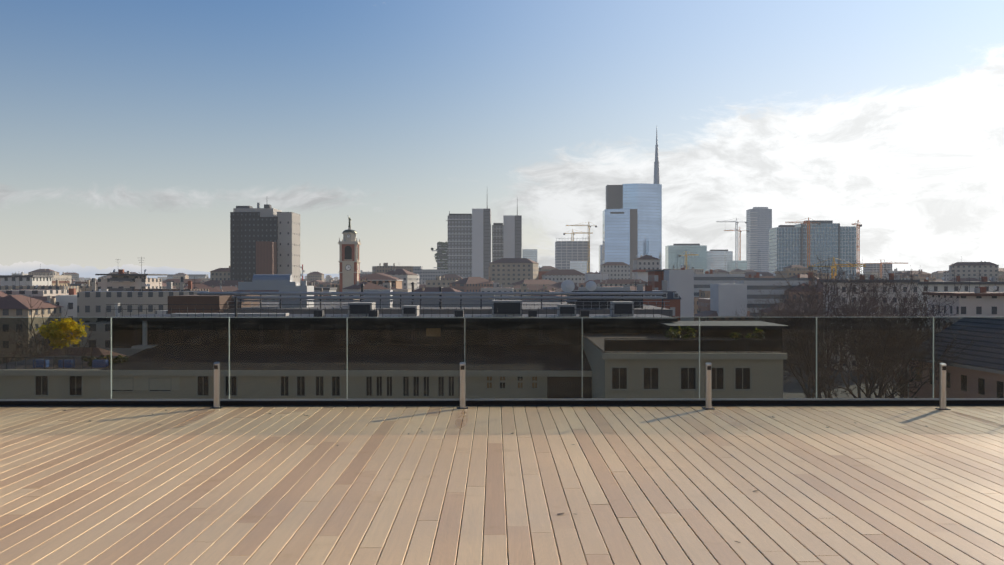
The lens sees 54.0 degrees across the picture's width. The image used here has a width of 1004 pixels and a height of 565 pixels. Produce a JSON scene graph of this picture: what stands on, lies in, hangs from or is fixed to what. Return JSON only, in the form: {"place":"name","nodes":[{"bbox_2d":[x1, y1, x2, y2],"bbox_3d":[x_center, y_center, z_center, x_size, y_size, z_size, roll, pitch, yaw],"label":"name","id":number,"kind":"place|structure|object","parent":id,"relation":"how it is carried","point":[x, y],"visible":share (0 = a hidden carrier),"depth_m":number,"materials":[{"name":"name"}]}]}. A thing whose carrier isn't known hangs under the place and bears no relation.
{"place":"outdoors","nodes":[
{"label":"outdoors","id":0,"kind":"place"},
{"bbox_2d":[0,261,338,278],"bbox_3d":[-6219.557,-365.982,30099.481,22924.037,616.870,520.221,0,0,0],"label":"alps mountains","id":1,"kind":"structure","parent":0,"point":[84,272],"depth_m":30198.97,"materials":[{"name":"white snow"}]},
{"bbox_2d":[106,297,699,397],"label":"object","id":2,"kind":"structure","parent":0,"point":[506,308],"depth_m":95.26,"materials":[{"name":"beige stone"}]},
{"bbox_2d":[168,274,672,316],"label":"building","id":3,"kind":"structure","parent":0,"point":[591,295],"depth_m":139.16,"materials":[{"name":"concrete"}]},
{"bbox_2d":[413,266,449,288],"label":"grey skyline blocks","id":4,"kind":"structure","parent":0,"point":[424,275],"depth_m":1001.12,"materials":[{"name":"grey concrete"}]},
{"bbox_2d":[0,406,1003,564],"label":"terrace deck","id":5,"kind":"structure","parent":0,"point":[483,485],"depth_m":7.53,"materials":[{"name":"brown wood"}]},
{"bbox_2d":[211,362,223,407],"bbox_3d":[-3.498,1.256,12.079,0.130,0.560,0.130,0,0,0],"label":"bollard","id":6,"kind":"object","parent":5,"relation":"on","point":[216,384],"visible":1,"depth_m":12.05,"materials":[{"name":"silver metal"}]},
{"bbox_2d":[457,362,467,408],"bbox_3d":[-0.481,1.256,12.032,0.130,0.560,0.130,0,0,0],"label":"bollard","id":7,"kind":"object","parent":5,"relation":"on","point":[462,385],"visible":1,"depth_m":12.00,"materials":[{"name":"silver metal"}]},
{"bbox_2d":[42,408,927,542],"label":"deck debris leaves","id":8,"kind":"object","parent":5,"relation":"on","point":[512,433],"visible":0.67,"depth_m":9.69,"materials":[{"name":"brown plant"}]},
{"bbox_2d":[0,317,1003,407],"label":"glass balustrade","id":9,"kind":"object","parent":5,"relation":"on","point":[375,361],"visible":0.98,"depth_m":12.32,"materials":[{"name":"grey"}]},
{"bbox_2d":[702,363,714,408],"bbox_3d":[2.513,1.256,11.986,0.130,0.560,0.130,0,0,0],"label":"bollard","id":10,"kind":"object","parent":5,"relation":"on","point":[708,385],"visible":1,"depth_m":11.95,"materials":[{"name":"silver metal"}]},
{"bbox_2d":[935,363,950,409],"bbox_3d":[5.344,1.256,11.941,0.130,0.560,0.130,0,0,0],"label":"bollard","id":11,"kind":"object","parent":5,"relation":"on","point":[942,394],"visible":1,"depth_m":11.91,"materials":[{"name":"silver metal"}]},
{"bbox_2d":[0,0,1003,273],"label":"sky","id":12,"kind":"structure","parent":0,"point":[131,130],"materials":[{"name":"blue"}]},
{"bbox_2d":[234,204,854,279],"bbox_3d":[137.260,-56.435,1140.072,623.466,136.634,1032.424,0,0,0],"label":"skyscrapers","id":13,"kind":"structure","parent":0,"point":[781,226],"depth_m":1092.16,"materials":[{"name":"grey metal"}]},
{"label":"city ground","id":14,"kind":"structure","parent":0,"visible":0},
{"bbox_2d":[17,298,67,316],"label":"bare trees","id":15,"kind":"object","parent":14,"relation":"on","point":[42,311],"depth_m":155.39,"materials":[{"name":"brown plant"}]},
{"bbox_2d":[0,274,336,304],"bbox_3d":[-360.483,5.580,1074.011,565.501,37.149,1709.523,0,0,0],"label":"buildings","id":16,"kind":"structure","parent":14,"relation":"on","point":[29,280],"depth_m":390.98,"materials":[{"name":"brick"}]},
{"bbox_2d":[230,203,299,281],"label":"high-rise building","id":17,"kind":"structure","parent":14,"relation":"on","point":[270,240],"depth_m":620.94,"materials":[{"name":"concrete"}]},
{"bbox_2d":[338,217,360,295],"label":"bell tower","id":18,"kind":"structure","parent":14,"relation":"on","point":[349,261],"depth_m":477.04,"materials":[{"name":"stone"}]},
{"bbox_2d":[360,273,402,288],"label":"building","id":19,"kind":"structure","parent":14,"relation":"on","point":[377,278],"depth_m":507.52,"materials":[{"name":"brick"}]},
{"bbox_2d":[431,241,447,268],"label":"building","id":20,"kind":"structure","parent":14,"relation":"on","point":[441,257],"depth_m":1258.56,"materials":[{"name":"grey"}]},
{"bbox_2d":[446,206,521,279],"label":"high-rise buildings","id":21,"kind":"structure","parent":14,"relation":"on","point":[508,232],"depth_m":1000.54,"materials":[{"name":"grey concrete"}]},
{"bbox_2d":[0,248,1003,334],"bbox_3d":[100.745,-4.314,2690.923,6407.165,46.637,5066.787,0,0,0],"label":"buildings","id":22,"kind":"structure","parent":14,"relation":"on","point":[513,274],"depth_m":579.81,"materials":[{"name":"concrete"}]},
{"bbox_2d":[13,259,996,294],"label":"buildings","id":23,"kind":"structure","parent":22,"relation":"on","point":[72,291],"depth_m":259.76,"materials":[{"name":"grey concrete"}]},
{"bbox_2d":[0,270,1003,316],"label":"blocks","id":24,"kind":"structure","parent":14,"relation":"on","point":[730,294],"depth_m":298.25,"materials":[{"name":"grey concrete"}]},
{"bbox_2d":[555,241,588,273],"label":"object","id":25,"kind":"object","parent":14,"relation":"on","point":[571,255],"visible":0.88,"depth_m":1398.32,"materials":[{"name":"grey glass"}]},
{"bbox_2d":[563,229,592,240],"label":"construction crane","id":26,"kind":"object","parent":14,"relation":"on","point":[573,233],"visible":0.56,"depth_m":1407.63,"materials":[{"name":"grey"}]},
{"bbox_2d":[569,222,596,271],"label":"construction crane","id":27,"kind":"object","parent":14,"relation":"on","point":[589,226],"visible":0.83,"depth_m":1387.65,"materials":[{"name":"orange"}]},
{"bbox_2d":[522,245,661,281],"bbox_3d":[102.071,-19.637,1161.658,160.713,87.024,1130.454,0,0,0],"label":"buildings","id":28,"kind":"structure","parent":14,"relation":"on","point":[531,254],"depth_m":668.66,"materials":[{"name":"grey concrete"}]},
{"bbox_2d":[603,128,661,278],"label":"skyscraper","id":29,"kind":"structure","parent":14,"relation":"on","point":[627,234],"depth_m":1291.34,"materials":[{"name":"blue glass"}]},
{"bbox_2d":[678,251,698,268],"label":"crane","id":30,"kind":"object","parent":14,"relation":"on","point":[686,255],"visible":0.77,"depth_m":1295.84,"materials":[{"name":"grey metal"}]},
{"bbox_2d":[717,218,746,268],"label":"crane","id":31,"kind":"object","parent":14,"relation":"on","point":[735,241],"visible":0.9,"depth_m":1473.70,"materials":[{"name":"grey metal"}]},
{"bbox_2d":[729,227,748,260],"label":"crane","id":32,"kind":"object","parent":14,"relation":"on","point":[740,231],"visible":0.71,"depth_m":1532.79,"materials":[{"name":"white metal"}]},
{"bbox_2d":[665,209,891,278],"bbox_3d":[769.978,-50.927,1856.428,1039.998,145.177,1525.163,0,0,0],"label":"high-rise buildings","id":33,"kind":"structure","parent":14,"relation":"on","point":[827,240],"depth_m":1490.81,"materials":[{"name":"grey glass"}]},
{"bbox_2d":[785,218,820,267],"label":"crane","id":34,"kind":"object","parent":14,"relation":"on","point":[808,222],"visible":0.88,"depth_m":1085.19,"materials":[{"name":"orange"}]},
{"bbox_2d":[808,257,865,278],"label":"yellow crane","id":35,"kind":"object","parent":14,"relation":"on","point":[812,266],"visible":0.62,"depth_m":636.02,"materials":[{"name":"orange"}]},
{"bbox_2d":[750,254,959,342],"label":"bare trees","id":36,"kind":"object","parent":14,"relation":"on","point":[850,312],"visible":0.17,"depth_m":135.70,"materials":[{"name":"brown plant"}]},
{"bbox_2d":[852,220,861,273],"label":"crane","id":37,"kind":"object","parent":14,"relation":"on","point":[858,226],"visible":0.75,"depth_m":1102.74,"materials":[{"name":"beige metal"}]},
{"bbox_2d":[733,281,996,316],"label":"bare trees","id":38,"kind":"object","parent":14,"relation":"on","point":[794,311],"visible":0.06,"depth_m":260.44,"materials":[{"name":"brown plant"}]},
{"bbox_2d":[860,261,907,277],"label":"crane","id":39,"kind":"object","parent":14,"relation":"on","point":[881,263],"visible":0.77,"depth_m":1470.39,"materials":[{"name":"orange"}]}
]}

